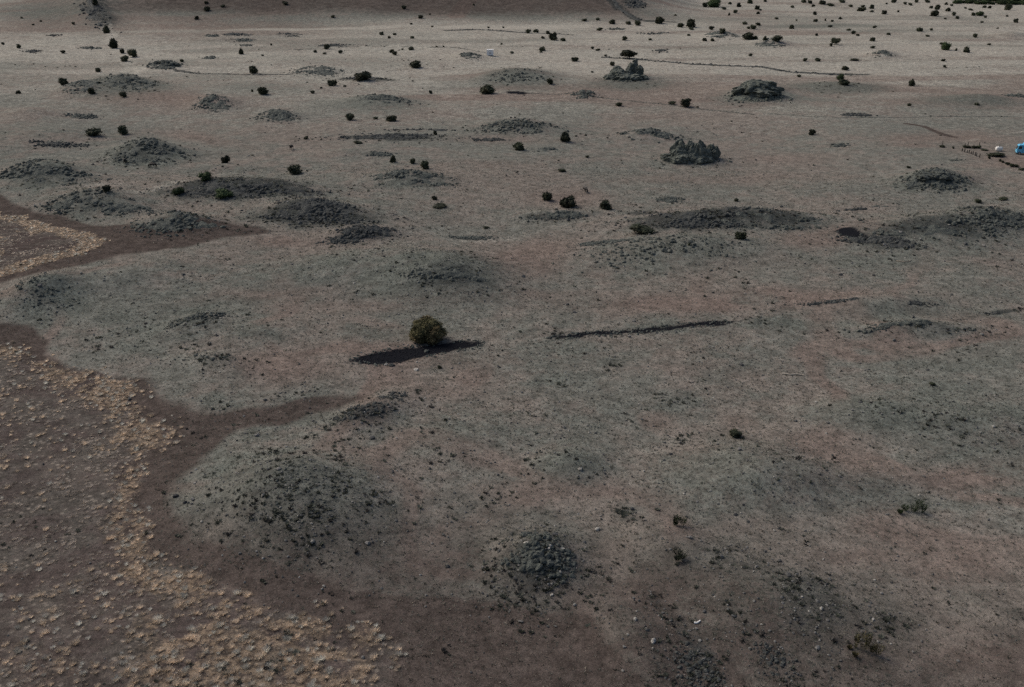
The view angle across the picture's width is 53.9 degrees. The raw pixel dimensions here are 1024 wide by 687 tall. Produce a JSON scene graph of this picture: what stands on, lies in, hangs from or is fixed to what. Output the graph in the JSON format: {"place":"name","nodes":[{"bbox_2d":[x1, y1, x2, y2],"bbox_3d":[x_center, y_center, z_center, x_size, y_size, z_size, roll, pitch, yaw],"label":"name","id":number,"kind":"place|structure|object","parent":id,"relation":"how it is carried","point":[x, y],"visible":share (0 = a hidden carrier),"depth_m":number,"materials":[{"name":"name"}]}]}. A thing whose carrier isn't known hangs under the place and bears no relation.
{"place":"outdoors","nodes":[
{"label":"outdoors","id":0,"kind":"place"},
{"bbox_2d":[0,0,1023,686],"bbox_3d":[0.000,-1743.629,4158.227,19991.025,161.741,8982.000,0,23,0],"label":"ground","id":1,"kind":"structure","parent":0,"point":[882,90],"depth_m":196.06,"materials":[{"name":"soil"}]},
{"bbox_2d":[0,273,84,310],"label":"rubble","id":2,"kind":"object","parent":1,"relation":"on","point":[35,290],"visible":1,"depth_m":213.97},
{"bbox_2d":[0,158,111,188],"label":"rock outcrop","id":3,"kind":"object","parent":1,"relation":"on","point":[18,173],"visible":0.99,"depth_m":311.28,"materials":[{"name":"stone"}]},
{"bbox_2d":[27,139,101,147],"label":"rock ledge","id":4,"kind":"object","parent":1,"relation":"on","point":[55,144],"visible":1,"depth_m":367.34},
{"bbox_2d":[57,78,101,96],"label":"rock outcrop","id":5,"kind":"object","parent":1,"relation":"on","point":[87,84],"visible":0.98,"depth_m":484.78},
{"bbox_2d":[59,113,103,118],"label":"rock ledge","id":6,"kind":"object","parent":1,"relation":"on","point":[83,116],"visible":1,"depth_m":420.63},
{"bbox_2d":[85,127,103,135],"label":"bush","id":7,"kind":"object","parent":1,"relation":"on","point":[94,131],"visible":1,"depth_m":383.63,"materials":[{"name":"green plant"}]},
{"bbox_2d":[29,188,163,216],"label":"rock outcrop","id":8,"kind":"object","parent":1,"relation":"on","point":[110,207],"visible":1,"depth_m":280.40,"materials":[{"name":"stone"}]},
{"bbox_2d":[73,0,121,35],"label":"rock outcrop","id":9,"kind":"object","parent":1,"relation":"on","point":[91,9],"visible":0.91,"depth_m":821.72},
{"bbox_2d":[108,38,117,47],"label":"tree","id":10,"kind":"object","parent":1,"relation":"on","point":[113,43],"visible":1,"depth_m":652.86,"materials":[{"name":"green plant"}]},
{"bbox_2d":[117,125,128,134],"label":"tree","id":11,"kind":"object","parent":1,"relation":"on","point":[122,129],"visible":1,"depth_m":389.47,"materials":[{"name":"green plant"}]},
{"bbox_2d":[96,73,158,92],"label":"rock outcrop","id":12,"kind":"object","parent":1,"relation":"on","point":[135,78],"visible":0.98,"depth_m":493.76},
{"bbox_2d":[127,49,136,56],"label":"tree","id":13,"kind":"object","parent":1,"relation":"on","point":[132,52],"visible":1,"depth_m":612.99,"materials":[{"name":"green plant"}]},
{"bbox_2d":[99,137,197,166],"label":"rock outcrop","id":14,"kind":"object","parent":1,"relation":"on","point":[135,149],"visible":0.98,"depth_m":344.48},
{"bbox_2d":[142,59,185,69],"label":"rock outcrop","id":15,"kind":"object","parent":1,"relation":"on","point":[162,63],"visible":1,"depth_m":561.61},
{"bbox_2d":[112,209,228,237],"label":"rock outcrop","id":16,"kind":"object","parent":1,"relation":"on","point":[174,223],"visible":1,"depth_m":260.80,"materials":[{"name":"stone"}]},
{"bbox_2d":[154,312,237,331],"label":"rubble","id":17,"kind":"object","parent":1,"relation":"on","point":[197,315],"visible":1,"depth_m":203.60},
{"bbox_2d":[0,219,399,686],"bbox_3d":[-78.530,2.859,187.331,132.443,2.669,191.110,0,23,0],"label":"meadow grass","id":18,"kind":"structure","parent":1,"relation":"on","point":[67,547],"depth_m":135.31,"materials":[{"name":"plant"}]},
{"bbox_2d":[0,211,408,686],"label":"straw grass","id":19,"kind":"structure","parent":1,"relation":"on","point":[193,636],"depth_m":121.18,"materials":[{"name":"plant"}]},
{"bbox_2d":[173,353,236,360],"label":"rubble","id":20,"kind":"object","parent":1,"relation":"on","point":[207,357],"visible":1,"depth_m":186.69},
{"bbox_2d":[191,94,237,113],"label":"rock outcrop","id":21,"kind":"object","parent":1,"relation":"on","point":[209,99],"visible":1,"depth_m":440.39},
{"bbox_2d":[176,70,288,74],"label":"stone wall","id":22,"kind":"structure","parent":1,"relation":"on","point":[242,74],"depth_m":534.32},
{"bbox_2d":[222,32,253,35],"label":"rock ledge","id":23,"kind":"object","parent":1,"relation":"on","point":[238,34],"visible":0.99,"depth_m":727.95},
{"bbox_2d":[139,176,349,201],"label":"rock outcrop","id":24,"kind":"object","parent":1,"relation":"on","point":[211,186],"visible":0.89,"depth_m":295.32,"materials":[{"name":"stone"}]},
{"bbox_2d":[171,187,184,194],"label":"tree","id":25,"kind":"object","parent":24,"relation":"on","point":[178,190],"visible":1,"depth_m":293.33,"materials":[{"name":"green plant"}]},
{"bbox_2d":[196,171,210,181],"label":"tree","id":26,"kind":"object","parent":24,"relation":"on","point":[206,176],"visible":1,"depth_m":300.38,"materials":[{"name":"green plant"}]},
{"bbox_2d":[215,188,232,198],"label":"tree","id":27,"kind":"object","parent":24,"relation":"on","point":[222,193],"visible":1,"depth_m":289.88,"materials":[{"name":"green plant"}]},
{"bbox_2d":[249,65,257,73],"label":"tree","id":28,"kind":"object","parent":1,"relation":"on","point":[253,69],"visible":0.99,"depth_m":538.31,"materials":[{"name":"green plant"}]},
{"bbox_2d":[257,87,268,94],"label":"tree","id":29,"kind":"object","parent":1,"relation":"on","point":[262,90],"visible":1,"depth_m":468.04,"materials":[{"name":"green plant"}]},
{"bbox_2d":[249,109,306,123],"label":"rock outcrop","id":30,"kind":"object","parent":1,"relation":"on","point":[280,114],"visible":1,"depth_m":413.42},
{"bbox_2d":[286,164,301,174],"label":"tree","id":31,"kind":"object","parent":1,"relation":"on","point":[294,169],"visible":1,"depth_m":322.97,"materials":[{"name":"green plant"}]},
{"bbox_2d":[241,460,359,530],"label":"rubble","id":32,"kind":"object","parent":1,"relation":"on","point":[283,492],"visible":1,"depth_m":137.20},
{"bbox_2d":[278,65,351,77],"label":"rock outcrop","id":33,"kind":"object","parent":1,"relation":"on","point":[322,71],"visible":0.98,"depth_m":537.39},
{"bbox_2d":[239,197,398,228],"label":"rock outcrop","id":34,"kind":"object","parent":1,"relation":"on","point":[307,208],"visible":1,"depth_m":272.52,"materials":[{"name":"stone"}]},
{"bbox_2d":[309,224,411,246],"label":"rock outcrop","id":35,"kind":"object","parent":1,"relation":"on","point":[355,236],"visible":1,"depth_m":257.91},
{"bbox_2d":[354,71,371,80],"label":"tree","id":36,"kind":"object","parent":1,"relation":"on","point":[364,75],"visible":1,"depth_m":506.18,"materials":[{"name":"green plant"}]},
{"bbox_2d":[310,388,423,432],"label":"rock outcrop","id":37,"kind":"object","parent":1,"relation":"on","point":[363,409],"visible":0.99,"depth_m":165.82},
{"bbox_2d":[365,151,399,156],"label":"rock ledge","id":38,"kind":"object","parent":1,"relation":"on","point":[378,154],"visible":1,"depth_m":348.41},
{"bbox_2d":[357,93,419,104],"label":"rock outcrop","id":39,"kind":"object","parent":1,"relation":"on","point":[385,97],"visible":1,"depth_m":448.27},
{"bbox_2d":[315,132,470,140],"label":"rock outcrop","id":40,"kind":"object","parent":1,"relation":"on","point":[396,135],"visible":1,"depth_m":378.62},
{"bbox_2d":[409,60,420,67],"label":"tree","id":41,"kind":"object","parent":1,"relation":"on","point":[415,64],"visible":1,"depth_m":559.34,"materials":[{"name":"green plant"}]},
{"bbox_2d":[350,340,481,363],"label":"cinders","id":42,"kind":"object","parent":1,"relation":"on","point":[412,352],"visible":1,"depth_m":192.40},
{"bbox_2d":[348,339,484,366],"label":"rubble","id":43,"kind":"object","parent":1,"relation":"on","point":[412,345],"visible":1,"depth_m":192.98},
{"bbox_2d":[369,168,469,188],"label":"rock outcrop","id":44,"kind":"object","parent":1,"relation":"on","point":[424,176],"visible":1,"depth_m":310.99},
{"bbox_2d":[384,128,455,130],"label":"rock ledge","id":45,"kind":"object","parent":1,"relation":"on","point":[429,129],"visible":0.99,"depth_m":391.71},
{"bbox_2d":[420,160,428,168],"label":"tree","id":46,"kind":"object","parent":1,"relation":"on","point":[424,164],"visible":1,"depth_m":328.57,"materials":[{"name":"green plant"}]},
{"bbox_2d":[409,315,448,345],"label":"tree","id":47,"kind":"object","parent":1,"relation":"on","point":[427,328],"visible":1,"depth_m":195.34,"materials":[{"name":"green plant"}]},
{"bbox_2d":[432,202,447,208],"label":"bush","id":48,"kind":"object","parent":1,"relation":"on","point":[439,205],"visible":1,"depth_m":287.22,"materials":[{"name":"green plant"}]},
{"bbox_2d":[399,260,499,295],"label":"rock outcrop","id":49,"kind":"object","parent":1,"relation":"on","point":[450,272],"visible":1,"depth_m":222.82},
{"bbox_2d":[456,52,481,59],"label":"rock outcrop","id":50,"kind":"object","parent":1,"relation":"on","point":[467,55],"visible":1,"depth_m":597.18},
{"bbox_2d":[442,235,504,240],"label":"rock ledge","id":51,"kind":"object","parent":1,"relation":"on","point":[476,237],"visible":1,"depth_m":261.60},
{"bbox_2d":[480,84,495,93],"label":"tree","id":52,"kind":"object","parent":1,"relation":"on","point":[487,89],"visible":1,"depth_m":476.75,"materials":[{"name":"green plant"}]},
{"bbox_2d":[471,137,509,141],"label":"rock ledge","id":53,"kind":"object","parent":1,"relation":"on","point":[488,139],"visible":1,"depth_m":374.01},
{"bbox_2d":[451,29,568,34],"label":"stone wall","id":54,"kind":"structure","parent":1,"relation":"on","point":[507,31],"depth_m":745.05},
{"bbox_2d":[0,45,1023,686],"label":"scrub","id":55,"kind":"object","parent":1,"relation":"on","point":[622,513],"visible":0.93,"depth_m":140.79,"materials":[{"name":"plant"}]},
{"bbox_2d":[0,117,1023,686],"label":"loose stones","id":56,"kind":"object","parent":1,"relation":"on","point":[312,541],"visible":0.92,"depth_m":154.98,"materials":[{"name":"stone"}]},
{"bbox_2d":[484,68,545,83],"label":"rubble","id":57,"kind":"object","parent":1,"relation":"on","point":[512,78],"visible":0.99,"depth_m":511.00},
{"bbox_2d":[463,117,568,134],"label":"rubble","id":58,"kind":"object","parent":1,"relation":"on","point":[512,126],"visible":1,"depth_m":389.24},
{"bbox_2d":[512,142,523,150],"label":"tree","id":59,"kind":"object","parent":1,"relation":"on","point":[517,146],"visible":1,"depth_m":357.03,"materials":[{"name":"green plant"}]},
{"bbox_2d":[489,530,585,583],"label":"rock outcrop","id":60,"kind":"object","parent":1,"relation":"on","point":[533,550],"visible":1,"depth_m":125.19,"materials":[{"name":"stone"}]},
{"bbox_2d":[528,147,557,151],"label":"rock ledge","id":61,"kind":"object","parent":1,"relation":"on","point":[544,149],"visible":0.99,"depth_m":358.26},
{"bbox_2d":[542,190,551,200],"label":"tree","id":62,"kind":"object","parent":1,"relation":"on","point":[547,196],"visible":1,"depth_m":294.76,"materials":[{"name":"green plant"}]},
{"bbox_2d":[515,210,587,221],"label":"rock outcrop","id":63,"kind":"object","parent":1,"relation":"on","point":[571,214],"visible":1,"depth_m":277.12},
{"bbox_2d":[548,32,557,39],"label":"tree","id":64,"kind":"object","parent":1,"relation":"on","point":[552,36],"visible":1,"depth_m":688.40,"materials":[{"name":"green plant"}]},
{"bbox_2d":[560,132,570,141],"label":"tree","id":65,"kind":"object","parent":1,"relation":"on","point":[565,136],"visible":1,"depth_m":370.43,"materials":[{"name":"green plant"}]},
{"bbox_2d":[559,194,576,207],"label":"tree","id":66,"kind":"object","parent":1,"relation":"on","point":[569,201],"visible":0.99,"depth_m":287.42,"materials":[{"name":"green plant"}]},
{"bbox_2d":[570,89,594,98],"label":"rock outcrop","id":67,"kind":"object","parent":1,"relation":"on","point":[583,94],"visible":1,"depth_m":466.42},
{"bbox_2d":[566,237,643,247],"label":"rock ledge","id":68,"kind":"object","parent":1,"relation":"on","point":[593,243],"visible":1,"depth_m":253.05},
{"bbox_2d":[599,200,612,209],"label":"tree","id":69,"kind":"object","parent":1,"relation":"on","point":[605,204],"visible":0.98,"depth_m":284.41,"materials":[{"name":"green plant"}]},
{"bbox_2d":[598,59,649,81],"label":"rock outcrop","id":70,"kind":"object","parent":1,"relation":"on","point":[634,71],"visible":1,"depth_m":513.51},
{"bbox_2d":[612,0,641,19],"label":"stone wall","id":71,"kind":"structure","parent":1,"relation":"on","point":[619,8],"depth_m":847.69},
{"bbox_2d":[620,50,637,58],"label":"tree","id":72,"kind":"object","parent":1,"relation":"on","point":[627,53],"visible":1,"depth_m":600.42,"materials":[{"name":"green plant"}]},
{"bbox_2d":[622,0,648,9],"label":"rock outcrop","id":73,"kind":"object","parent":1,"relation":"on","point":[637,4],"visible":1,"depth_m":874.17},
{"bbox_2d":[546,319,730,340],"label":"rubble","id":74,"kind":"object","parent":1,"relation":"on","point":[619,333],"visible":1,"depth_m":201.41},
{"bbox_2d":[531,92,747,113],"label":"stone wall","id":75,"kind":"structure","parent":1,"relation":"on","point":[646,102],"depth_m":447.98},
{"bbox_2d":[629,223,655,234],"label":"bush","id":76,"kind":"object","parent":1,"relation":"on","point":[642,229],"visible":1,"depth_m":259.11,"materials":[{"name":"green plant"}]},
{"bbox_2d":[560,321,735,338],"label":"cinders","id":77,"kind":"object","parent":1,"relation":"on","point":[653,329],"visible":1,"depth_m":202.90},
{"bbox_2d":[608,127,691,142],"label":"rock outcrop","id":78,"kind":"object","parent":1,"relation":"on","point":[657,133],"visible":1,"depth_m":380.83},
{"bbox_2d":[551,234,779,274],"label":"rubble","id":79,"kind":"object","parent":1,"relation":"on","point":[673,240],"visible":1,"depth_m":244.14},
{"bbox_2d":[655,196,686,202],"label":"rock outcrop","id":80,"kind":"object","parent":1,"relation":"on","point":[669,199],"visible":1,"depth_m":295.60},
{"bbox_2d":[672,546,686,560],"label":"plant","id":81,"kind":"object","parent":1,"relation":"on","point":[680,556],"visible":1,"depth_m":126.29,"materials":[{"name":"green plant"}]},
{"bbox_2d":[673,514,687,524],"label":"plant","id":82,"kind":"object","parent":1,"relation":"on","point":[676,520],"visible":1,"depth_m":134.92,"materials":[{"name":"green plant"}]},
{"bbox_2d":[680,98,691,106],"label":"tree","id":83,"kind":"object","parent":1,"relation":"on","point":[685,103],"visible":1,"depth_m":439.59,"materials":[{"name":"green plant"}]},
{"bbox_2d":[685,19,695,26],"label":"tree","id":84,"kind":"object","parent":1,"relation":"on","point":[690,22],"visible":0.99,"depth_m":773.73,"materials":[{"name":"green plant"}]},
{"bbox_2d":[654,139,731,164],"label":"rock outcrop","id":85,"kind":"object","parent":1,"relation":"on","point":[689,152],"visible":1,"depth_m":340.51,"materials":[{"name":"stone"}]},
{"bbox_2d":[605,206,781,230],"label":"rock outcrop","id":86,"kind":"object","parent":1,"relation":"on","point":[694,219],"visible":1,"depth_m":265.49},
{"bbox_2d":[665,634,728,686],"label":"rubble","id":87,"kind":"object","parent":1,"relation":"on","point":[690,655],"visible":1,"depth_m":109.20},
{"bbox_2d":[706,0,720,6],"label":"tree","id":88,"kind":"object","parent":1,"relation":"on","point":[713,3],"visible":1,"depth_m":949.20,"materials":[{"name":"green plant"}]},
{"bbox_2d":[601,56,837,74],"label":"stone wall","id":89,"kind":"structure","parent":1,"relation":"on","point":[724,65],"depth_m":572.50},
{"bbox_2d":[703,31,738,37],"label":"rock outcrop","id":90,"kind":"object","parent":1,"relation":"on","point":[719,36],"visible":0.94,"depth_m":702.40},
{"bbox_2d":[729,428,743,438],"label":"bush","id":91,"kind":"object","parent":1,"relation":"on","point":[733,432],"visible":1,"depth_m":159.10,"materials":[{"name":"green plant"}]},
{"bbox_2d":[734,231,747,239],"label":"tree","id":92,"kind":"object","parent":1,"relation":"on","point":[740,235],"visible":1,"depth_m":251.21,"materials":[{"name":"green plant"}]},
{"bbox_2d":[742,32,754,39],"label":"tree","id":93,"kind":"object","parent":1,"relation":"on","point":[747,36],"visible":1,"depth_m":686.34,"materials":[{"name":"green plant"}]},
{"bbox_2d":[723,79,792,104],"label":"rock outcrop","id":94,"kind":"object","parent":1,"relation":"on","point":[755,89],"visible":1,"depth_m":454.02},
{"bbox_2d":[755,38,785,48],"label":"rock outcrop","id":95,"kind":"object","parent":1,"relation":"on","point":[764,43],"visible":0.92,"depth_m":651.82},
{"bbox_2d":[747,631,797,683],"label":"rubble","id":96,"kind":"object","parent":1,"relation":"on","point":[776,660],"visible":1,"depth_m":109.81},
{"bbox_2d":[713,206,862,232],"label":"rock outcrop","id":97,"kind":"object","parent":1,"relation":"on","point":[768,217],"visible":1,"depth_m":265.04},
{"bbox_2d":[783,296,872,305],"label":"rock ledge","id":98,"kind":"object","parent":1,"relation":"on","point":[833,301],"visible":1,"depth_m":213.92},
{"bbox_2d":[825,143,854,147],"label":"rock ledge","id":99,"kind":"object","parent":1,"relation":"on","point":[839,145],"visible":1,"depth_m":366.51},
{"bbox_2d":[836,207,867,210],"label":"rock ledge","id":100,"kind":"object","parent":1,"relation":"on","point":[857,208],"visible":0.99,"depth_m":281.92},
{"bbox_2d":[840,112,877,116],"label":"rock ledge","id":101,"kind":"object","parent":1,"relation":"on","point":[855,114],"visible":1,"depth_m":419.04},
{"bbox_2d":[847,631,885,656],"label":"plant","id":102,"kind":"object","parent":1,"relation":"on","point":[870,647],"visible":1,"depth_m":110.75,"materials":[{"name":"green plant"}]},
{"bbox_2d":[835,234,926,249],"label":"rock outcrop","id":103,"kind":"object","parent":1,"relation":"on","point":[887,240],"visible":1,"depth_m":250.63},
{"bbox_2d":[867,50,895,57],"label":"rock outcrop","id":104,"kind":"object","parent":1,"relation":"on","point":[885,52],"visible":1,"depth_m":602.07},
{"bbox_2d":[766,113,1007,117],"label":"stone wall","id":105,"kind":"structure","parent":1,"relation":"on","point":[894,117],"depth_m":418.72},
{"bbox_2d":[897,498,927,513],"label":"plant","id":106,"kind":"object","parent":1,"relation":"on","point":[922,508],"visible":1,"depth_m":139.72,"materials":[{"name":"green plant"}]},
{"bbox_2d":[840,319,987,333],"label":"rock outcrop","id":107,"kind":"object","parent":1,"relation":"on","point":[920,322],"visible":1,"depth_m":200.40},
{"bbox_2d":[828,216,1021,240],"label":"rock outcrop","id":108,"kind":"object","parent":1,"relation":"on","point":[933,229],"visible":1,"depth_m":256.15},
{"bbox_2d":[907,300,943,306],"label":"rock ledge","id":109,"kind":"object","parent":1,"relation":"on","point":[910,302],"visible":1,"depth_m":212.03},
{"bbox_2d":[893,167,975,192],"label":"rock outcrop","id":110,"kind":"object","parent":1,"relation":"on","point":[938,178],"visible":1,"depth_m":306.72,"materials":[{"name":"stone"}]},
{"bbox_2d":[941,41,951,49],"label":"tree","id":111,"kind":"object","parent":1,"relation":"on","point":[945,45],"visible":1,"depth_m":631.11,"materials":[{"name":"green plant"}]},
{"bbox_2d":[949,205,1023,229],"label":"rock outcrop","id":112,"kind":"object","parent":1,"relation":"on","point":[993,213],"visible":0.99,"depth_m":264.32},
{"bbox_2d":[985,152,1004,156],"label":"bush","id":113,"kind":"object","parent":1,"relation":"on","point":[998,154],"visible":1,"depth_m":344.63,"materials":[{"name":"green plant"}]},
{"bbox_2d":[1000,93,1023,97],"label":"rock ledge","id":114,"kind":"object","parent":1,"relation":"on","point":[1019,95],"visible":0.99,"depth_m":469.17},
{"bbox_2d":[1015,143,1023,154],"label":"truck","id":115,"kind":"object","parent":1,"relation":"on","point":[1019,150],"visible":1,"depth_m":347.23,"materials":[{"name":"blue paint"}]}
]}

